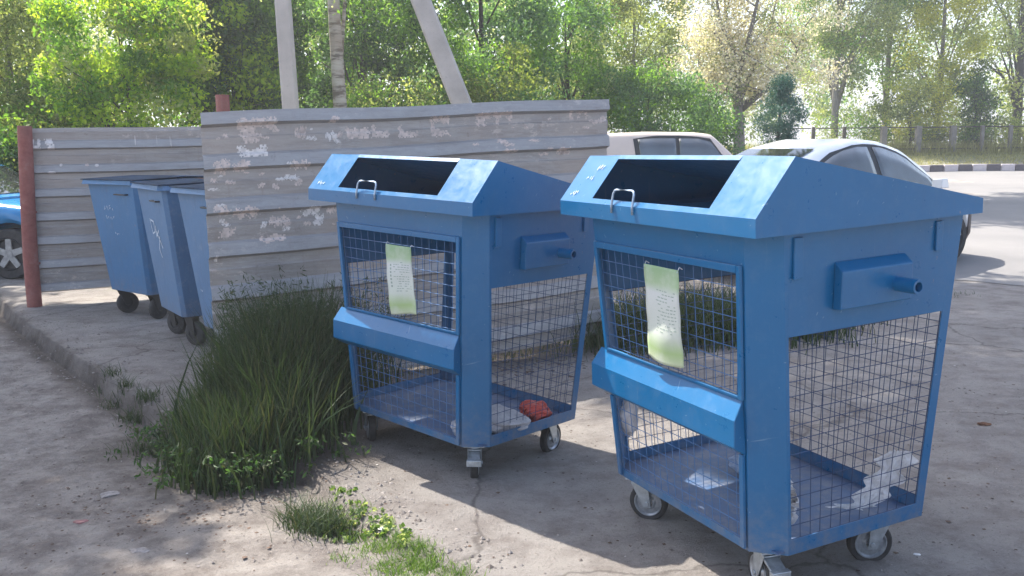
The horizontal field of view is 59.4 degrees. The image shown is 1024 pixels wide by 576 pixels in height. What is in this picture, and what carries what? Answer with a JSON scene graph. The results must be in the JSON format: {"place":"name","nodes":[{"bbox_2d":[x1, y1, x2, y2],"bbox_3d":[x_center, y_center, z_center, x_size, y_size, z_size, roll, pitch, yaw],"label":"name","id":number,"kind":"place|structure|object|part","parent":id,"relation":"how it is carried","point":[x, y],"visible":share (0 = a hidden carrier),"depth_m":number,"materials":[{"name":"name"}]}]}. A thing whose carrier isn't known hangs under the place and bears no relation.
{"place":"outdoors","nodes":[
{"label":"outdoors","id":0,"kind":"place"},
{"bbox_2d":[83,361,165,458],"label":"grass","id":1,"kind":"structure","parent":0,"point":[129,417],"depth_m":5.53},
{"bbox_2d":[150,269,406,499],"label":"tall grass","id":2,"kind":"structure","parent":0,"point":[222,411],"depth_m":4.55,"materials":[{"name":"green plant"}]},
{"bbox_2d":[450,420,455,435],"bbox_3d":[-0.259,0.662,4.263,0.066,0.081,0.056,4,10,25],"label":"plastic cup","id":3,"kind":"object","parent":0,"point":[453,423],"visible":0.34,"depth_m":4.24,"materials":[{"name":"white plastic"}]},
{"bbox_2d":[392,337,598,375],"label":"grass","id":4,"kind":"structure","parent":0,"point":[512,355],"depth_m":6.64,"materials":[{"name":"green plant"}]},
{"bbox_2d":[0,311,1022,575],"bbox_3d":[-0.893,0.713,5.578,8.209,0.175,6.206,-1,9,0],"label":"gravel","id":5,"kind":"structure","parent":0,"point":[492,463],"depth_m":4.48,"materials":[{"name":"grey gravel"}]},
{"bbox_2d":[0,142,1023,575],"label":"ground","id":6,"kind":"structure","parent":0,"point":[986,330],"depth_m":4.30,"materials":[{"name":"grey concrete"}]},
{"bbox_2d":[0,164,23,278],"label":"parked car","id":7,"kind":"object","parent":6,"relation":"on","point":[11,261],"visible":0.31,"depth_m":10.58,"materials":[{"name":"blue paint"}]},
{"bbox_2d":[17,126,41,307],"bbox_3d":[-4.695,-0.637,8.739,0.197,1.860,0.144,-1,9,0],"label":"fence post","id":8,"kind":"object","parent":6,"relation":"on","point":[28,212],"visible":0.96,"depth_m":8.69,"materials":[{"name":"red metal"}]},
{"bbox_2d":[32,126,203,292],"bbox_3d":[-2.183,-0.962,9.768,5.400,1.671,0.066,-4,10,-22],"label":"metal screen","id":9,"kind":"object","parent":8,"relation":"attached to","point":[71,256],"visible":0.3,"depth_m":8.94,"materials":[{"name":"grey metal"}]},
{"bbox_2d":[0,103,58,173],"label":"shrub","id":10,"kind":"object","parent":6,"relation":"on","point":[8,144],"visible":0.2,"depth_m":12.17,"materials":[{"name":"green plant"}]},
{"bbox_2d":[0,0,91,160],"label":"willow tree","id":11,"kind":"object","parent":6,"relation":"on","point":[18,17],"visible":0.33,"depth_m":13.66,"materials":[{"name":"green plant"}]},
{"bbox_2d":[0,65,129,128],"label":"shrub","id":12,"kind":"object","parent":6,"relation":"on","point":[43,115],"visible":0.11,"depth_m":13.37,"materials":[{"name":"green plant"}]},
{"bbox_2d":[39,66,115,126],"bbox_3d":[-5.933,-1.811,12.865,1.590,2.773,0.185,-1,9,0],"label":"tree","id":13,"kind":"object","parent":6,"relation":"on","point":[108,125],"visible":0.09,"depth_m":12.72,"materials":[{"name":"green plant"}]},
{"bbox_2d":[73,519,88,523],"bbox_3d":[-1.812,0.984,3.775,0.068,0.016,0.043,3,10,21],"label":"wrapper","id":14,"kind":"object","parent":6,"relation":"on","point":[80,521],"visible":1,"depth_m":3.76,"materials":[{"name":"pink plastic"}]},
{"bbox_2d":[100,491,119,497],"bbox_3d":[-1.851,0.953,4.126,0.090,0.029,0.069,-1,9,0],"label":"stone","id":15,"kind":"object","parent":6,"relation":"on","point":[108,494],"visible":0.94,"depth_m":4.12,"materials":[{"name":"stone"}]},
{"bbox_2d":[24,0,223,127],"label":"maple tree","id":16,"kind":"object","parent":6,"relation":"on","point":[123,80],"visible":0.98,"depth_m":12.14,"materials":[{"name":"green plant"}]},
{"bbox_2d":[129,547,149,552],"bbox_3d":[-1.436,1.014,3.460,0.067,0.020,0.064,-8,12,-40],"label":"wrapper","id":17,"kind":"object","parent":6,"relation":"on","point":[141,550],"visible":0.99,"depth_m":3.45,"materials":[{"name":"paper"}]},
{"bbox_2d":[80,175,203,318],"bbox_3d":[-3.267,-0.409,8.398,1.060,1.280,1.028,6,11,37],"label":"dumpster","id":18,"kind":"object","parent":6,"relation":"on","point":[121,227],"visible":0.48,"depth_m":8.04,"materials":[{"name":"blue paint"}]},
{"bbox_2d":[130,178,206,344],"bbox_3d":[-2.437,-0.247,7.338,1.028,1.280,1.060,-7,11,-35],"label":"dumpster","id":19,"kind":"object","parent":6,"relation":"on","point":[169,249],"visible":0.44,"depth_m":6.95,"materials":[{"name":"blue paint"}]},
{"bbox_2d":[169,183,213,349],"bbox_3d":[-1.796,-0.127,6.555,1.028,1.280,1.060,-8,12,-39],"label":"dumpster","id":20,"kind":"object","parent":6,"relation":"on","point":[192,200],"visible":0.14,"depth_m":6.37,"materials":[{"name":"blue paint"}]},
{"bbox_2d":[127,0,280,126],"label":"maple tree","id":21,"kind":"object","parent":6,"relation":"on","point":[240,29],"visible":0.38,"depth_m":13.89,"materials":[{"name":"green plant"}]},
{"bbox_2d":[215,95,229,111],"bbox_3d":[-1.950,-0.362,6.217,0.087,1.910,0.087,-1,9,0],"label":"fence post","id":22,"kind":"object","parent":6,"relation":"on","point":[222,103],"visible":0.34,"depth_m":6.04,"materials":[{"name":"red metal"}]},
{"bbox_2d":[26,457,435,566],"bbox_3d":[-1.409,0.978,3.903,1.700,0.090,1.631,6,11,34],"label":"debris","id":23,"kind":"object","parent":6,"relation":"on","point":[177,504],"visible":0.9,"depth_m":3.88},
{"bbox_2d":[104,265,405,494],"bbox_3d":[-1.385,0.419,4.835,1.559,0.960,1.972,-1,9,0],"label":"weed","id":24,"kind":"object","parent":6,"relation":"on","point":[222,464],"depth_m":4.66,"materials":[{"name":"green plant"}]},
{"bbox_2d":[193,0,325,110],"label":"linden tree","id":25,"kind":"object","parent":6,"relation":"on","point":[302,59],"visible":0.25,"depth_m":14.91,"materials":[{"name":"green plant"}]},
{"bbox_2d":[139,311,427,487],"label":"broad grass","id":26,"kind":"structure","parent":6,"relation":"on","point":[354,430],"depth_m":4.62,"materials":[{"name":"green plant"}]},
{"bbox_2d":[0,310,582,575],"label":"grass","id":27,"kind":"structure","parent":6,"relation":"on","point":[489,566],"depth_m":4.01,"materials":[{"name":"green plant"}]},
{"bbox_2d":[258,482,375,545],"bbox_3d":[-0.819,0.942,3.721,0.600,0.149,0.450,6,11,38],"label":"grass tuft","id":28,"kind":"object","parent":6,"relation":"on","point":[311,519],"visible":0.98,"depth_m":3.68,"materials":[{"name":"green plant"}]},
{"bbox_2d":[260,0,397,107],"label":"birch tree","id":29,"kind":"object","parent":6,"relation":"on","point":[336,31],"visible":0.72,"depth_m":13.50,"materials":[{"name":"grey plant"}]},
{"bbox_2d":[292,0,440,107],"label":"linden tree","id":30,"kind":"object","parent":6,"relation":"on","point":[358,42],"visible":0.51,"depth_m":16.68,"materials":[{"name":"green plant"}]},
{"bbox_2d":[274,0,471,108],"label":"utility pole","id":31,"kind":"object","parent":6,"relation":"on","point":[442,54],"depth_m":10.70,"materials":[{"name":"concrete"}]},
{"bbox_2d":[320,56,464,107],"bbox_3d":[-1.966,-2.432,15.242,2.748,3.109,1.887,-1,9,0],"label":"shrub","id":32,"kind":"object","parent":6,"relation":"on","point":[357,99],"visible":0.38,"depth_m":14.88,"materials":[{"name":"green plant"}]},
{"bbox_2d":[200,99,609,372],"bbox_3d":[-0.581,-0.315,6.230,2.942,1.984,0.188,-5,10,-27],"label":"metal screen","id":33,"kind":"object","parent":6,"relation":"on","point":[265,217],"visible":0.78,"depth_m":5.86,"materials":[{"name":"grey metal"}]},
{"bbox_2d":[319,491,490,575],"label":"grass","id":34,"kind":"structure","parent":6,"relation":"on","point":[413,559],"depth_m":3.40,"materials":[{"name":"green plant"}]},
{"bbox_2d":[308,154,594,477],"bbox_3d":[-0.281,0.090,4.575,1.319,1.510,0.966,10,13,43],"label":"wire bin","id":35,"kind":"object","parent":6,"relation":"on","point":[491,224],"visible":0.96,"depth_m":4.23,"materials":[{"name":"blue metal"}]},
{"bbox_2d":[385,242,415,314],"bbox_3d":[-0.518,-0.037,4.220,0.223,0.347,0.027,10,13,43],"label":"paper notice","id":36,"kind":"object","parent":35,"relation":"attached to","point":[400,281],"visible":1,"depth_m":4.22,"materials":[{"name":"paper"}]},
{"bbox_2d":[492,404,530,433],"bbox_3d":[-0.057,0.634,4.351,0.288,0.128,0.294,-3,9,-17],"label":"plastic bag","id":37,"kind":"object","parent":35,"relation":"in","point":[523,422],"visible":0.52,"depth_m":4.28,"materials":[{"name":"white plastic"}]},
{"bbox_2d":[519,400,551,421],"bbox_3d":[0.109,0.611,4.515,0.185,0.098,0.148,10,13,43],"label":"plastic bag","id":38,"kind":"object","parent":35,"relation":"in","point":[532,407],"visible":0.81,"depth_m":4.46,"materials":[{"name":"red plastic"}]},
{"bbox_2d":[392,0,570,102],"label":"linden tree","id":39,"kind":"object","parent":6,"relation":"on","point":[522,19],"visible":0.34,"depth_m":17.52,"materials":[{"name":"green plant"}]},
{"bbox_2d":[413,25,577,104],"bbox_3d":[-0.275,-2.798,15.907,2.990,3.626,2.073,-1,9,0],"label":"shrub","id":40,"kind":"object","parent":6,"relation":"on","point":[474,90],"visible":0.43,"depth_m":15.44,"materials":[{"name":"green plant"}]},
{"bbox_2d":[0,0,1023,142],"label":"wood","id":41,"kind":"object","parent":6,"relation":"on","point":[823,100],"visible":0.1,"depth_m":44.70,"materials":[{"name":"green plant"}]},
{"bbox_2d":[518,0,626,132],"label":"linden tree","id":42,"kind":"object","parent":6,"relation":"on","point":[582,15],"visible":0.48,"depth_m":19.18,"materials":[{"name":"green plant"}]},
{"bbox_2d":[568,0,699,108],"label":"birch tree","id":43,"kind":"object","parent":6,"relation":"on","point":[629,9],"visible":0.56,"depth_m":23.81,"materials":[{"name":"green plant"}]},
{"bbox_2d":[569,45,736,142],"bbox_3d":[2.902,-3.428,19.257,3.699,3.492,2.546,-1,9,0],"label":"shrub","id":44,"kind":"object","parent":6,"relation":"on","point":[634,85],"visible":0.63,"depth_m":18.91,"materials":[{"name":"green plant"}]},
{"bbox_2d":[662,80,749,154],"bbox_3d":[4.374,-3.379,20.671,2.086,2.834,2.689,4,10,28],"label":"shrub","id":45,"kind":"object","parent":6,"relation":"on","point":[726,133],"visible":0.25,"depth_m":20.32,"materials":[{"name":"green plant"}]},
{"bbox_2d":[623,0,856,154],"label":"blossom tree","id":46,"kind":"object","parent":6,"relation":"on","point":[732,62],"visible":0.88,"depth_m":21.68,"materials":[{"name":"grey plant"}]},
{"bbox_2d":[560,155,982,575],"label":"wire bin","id":47,"kind":"object","parent":6,"relation":"on","point":[797,246],"visible":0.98,"depth_m":3.00,"materials":[{"name":"blue metal"}]},
{"bbox_2d":[619,400,637,437],"bbox_3d":[0.486,0.528,3.731,0.094,0.213,0.064,-7,11,-24],"label":"plastic bag","id":48,"kind":"object","parent":47,"relation":"in","point":[627,416],"visible":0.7,"depth_m":3.71,"materials":[{"name":"white plastic"}]},
{"bbox_2d":[644,261,683,367],"bbox_3d":[0.540,0.095,3.205,0.028,0.367,0.219,-7,11,-24],"label":"notice","id":49,"kind":"object","parent":47,"relation":"attached to","point":[665,346],"visible":1,"depth_m":3.19,"materials":[{"name":"paper"}]},
{"bbox_2d":[728,455,738,473],"bbox_3d":[0.954,0.715,3.642,0.116,0.077,0.171,-7,11,-24],"label":"plastic bag","id":50,"kind":"object","parent":47,"relation":"on","point":[735,467],"visible":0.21,"depth_m":3.64,"materials":[{"name":"white plastic"}]},
{"bbox_2d":[791,481,798,524],"bbox_3d":[0.910,0.642,3.011,0.098,0.355,0.075,-7,11,-24],"label":"plastic film","id":51,"kind":"object","parent":47,"relation":"on","point":[794,506],"visible":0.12,"depth_m":3.03,"materials":[{"name":"white plastic"}]},
{"bbox_2d":[828,450,918,509],"bbox_3d":[1.287,0.687,3.216,0.306,0.230,0.024,1,9,10],"label":"plastic film","id":52,"kind":"object","parent":47,"relation":"on","point":[885,478],"visible":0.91,"depth_m":3.21,"materials":[{"name":"white plastic"}]},
{"bbox_2d":[747,70,811,146],"bbox_3d":[4.909,-2.675,16.830,1.528,2.743,1.522,-1,9,0],"label":"conifer","id":53,"kind":"object","parent":6,"relation":"on","point":[782,91],"visible":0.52,"depth_m":16.56,"materials":[{"name":"green plant"}]},
{"bbox_2d":[765,0,920,137],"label":"ash tree","id":54,"kind":"object","parent":6,"relation":"on","point":[842,40],"visible":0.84,"depth_m":35.86,"materials":[{"name":"green plant"}]},
{"bbox_2d":[805,96,895,142],"bbox_3d":[13.722,-6.232,36.388,3.625,3.037,2.960,2,9,17],"label":"shrub","id":55,"kind":"object","parent":6,"relation":"on","point":[859,116],"visible":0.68,"depth_m":36.09,"materials":[{"name":"green plant"}]},
{"bbox_2d":[832,0,957,134],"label":"ash tree","id":56,"kind":"object","parent":6,"relation":"on","point":[888,59],"visible":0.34,"depth_m":38.53,"materials":[{"name":"green plant"}]},
{"bbox_2d":[786,125,1023,154],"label":"metal fence","id":57,"kind":"object","parent":6,"relation":"on","point":[918,134],"visible":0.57,"depth_m":34.08,"materials":[{"name":"grey metal"}]},
{"bbox_2d":[861,121,948,146],"bbox_3d":[16.721,-6.351,38.040,3.870,1.651,1.786,-1,9,0],"label":"shrub","id":58,"kind":"object","parent":6,"relation":"on","point":[895,133],"visible":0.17,"depth_m":37.71,"materials":[{"name":"green plant"}]},
{"bbox_2d":[864,64,962,144],"bbox_3d":[15.859,-7.094,35.858,3.663,3.657,3.238,-1,9,0],"label":"locust tree","id":59,"kind":"object","parent":6,"relation":"on","point":[908,100],"visible":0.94,"depth_m":35.41,"materials":[{"name":"green plant"}]},
{"bbox_2d":[890,0,1001,146],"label":"locust tree","id":60,"kind":"object","parent":6,"relation":"on","point":[975,43],"visible":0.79,"depth_m":36.23,"materials":[{"name":"green plant"}]},
{"bbox_2d":[903,109,1023,147],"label":"shrub","id":61,"kind":"object","parent":6,"relation":"on","point":[1017,137],"visible":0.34,"depth_m":37.13,"materials":[{"name":"green plant"}]},
{"bbox_2d":[919,164,1023,171],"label":"kerb","id":62,"kind":"structure","parent":6,"relation":"on","point":[979,167],"depth_m":29.67,"materials":[{"name":"white paint"}]},
{"bbox_2d":[947,52,1012,147],"bbox_3d":[18.379,-7.194,35.374,2.348,4.060,2.124,-7,11,-34],"label":"linden tree","id":63,"kind":"object","parent":6,"relation":"on","point":[974,90],"visible":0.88,"depth_m":35.03,"materials":[{"name":"green plant"}]},
{"bbox_2d":[977,422,991,425],"bbox_3d":[2.514,0.724,4.780,0.076,0.019,0.045,-1,9,0],"label":"leaf scrap","id":64,"kind":"object","parent":6,"relation":"on","point":[983,424],"visible":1,"depth_m":4.77,"materials":[{"name":"brown plant"}]},
{"bbox_2d":[958,0,1023,140],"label":"ash tree","id":65,"kind":"object","parent":6,"relation":"on","point":[1015,88],"visible":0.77,"depth_m":37.85,"materials":[{"name":"green plant"}]},
{"bbox_2d":[1,0,1023,143],"label":"sky","id":66,"kind":"structure","parent":0,"point":[803,135],"materials":[{"name":"white"}]},
{"bbox_2d":[2,310,1023,575],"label":"debris","id":67,"kind":"object","parent":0,"point":[514,458],"visible":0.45,"depth_m":4.31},
{"bbox_2d":[389,343,656,384],"bbox_3d":[-0.077,0.550,6.261,3.147,0.053,1.170,-6,10,-28],"label":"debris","id":68,"kind":"object","parent":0,"point":[522,364],"visible":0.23,"depth_m":6.36,"materials":[{"name":"plant"}]},
{"bbox_2d":[550,277,887,361],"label":"tall grass","id":69,"kind":"structure","parent":0,"point":[708,317],"depth_m":6.77,"materials":[{"name":"green plant"}]},
{"bbox_2d":[723,137,1023,154],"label":"tall grass","id":70,"kind":"structure","parent":0,"point":[990,147],"depth_m":34.13,"materials":[{"name":"green plant"}]},
{"bbox_2d":[732,150,1023,164],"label":"verge grass","id":71,"kind":"structure","parent":0,"point":[1001,156],"depth_m":32.61,"materials":[{"name":"green plant"}]},
{"bbox_2d":[926,171,1023,285],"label":"road","id":72,"kind":"structure","parent":0,"point":[993,251],"depth_m":14.26,"materials":[{"name":"grey asphalt"}]},
{"bbox_2d":[607,132,731,155],"bbox_3d":[2.738,-1.809,15.003,3.790,1.584,1.937,-2,9,-8],"label":"parked car","id":73,"kind":"object","parent":72,"relation":"on","point":[659,143],"visible":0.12,"depth_m":14.20,"materials":[{"name":"beige paint"}]},
{"bbox_3d":[2.294,-2.122,14.168,0.620,0.479,0.111,-2,9,-8],"label":"window","id":74,"kind":"part","parent":73,"relation":"part of","materials":[{"name":"grey glass"}]},
{"bbox_3d":[3.126,-2.126,14.283,0.940,0.513,0.126,-2,9,-8],"label":"window","id":75,"kind":"part","parent":73,"relation":"part of","materials":[{"name":"grey glass"}]},
{"bbox_2d":[737,139,971,257],"bbox_3d":[3.800,-1.038,10.884,4.140,1.520,2.020,-6,11,-33],"label":"parked car","id":76,"kind":"object","parent":72,"relation":"on","point":[875,157],"visible":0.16,"depth_m":10.29,"materials":[{"name":"white paint"}]},
{"bbox_3d":[2.789,-1.411,10.162,0.701,0.325,1.048,-6,11,-33],"label":"rear window","id":77,"kind":"part","parent":76,"relation":"part of","materials":[{"name":"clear glass"}]},
{"bbox_3d":[3.648,-1.307,9.893,1.130,0.487,0.194,-6,11,-33],"label":"window","id":78,"kind":"part","parent":76,"relation":"part of","materials":[{"name":"grey glass"}]},
{"bbox_3d":[4.626,-1.381,10.523,1.080,0.550,0.199,-6,11,-33],"label":"window","id":79,"kind":"part","parent":76,"relation":"part of","materials":[{"name":"grey glass"}]}
]}

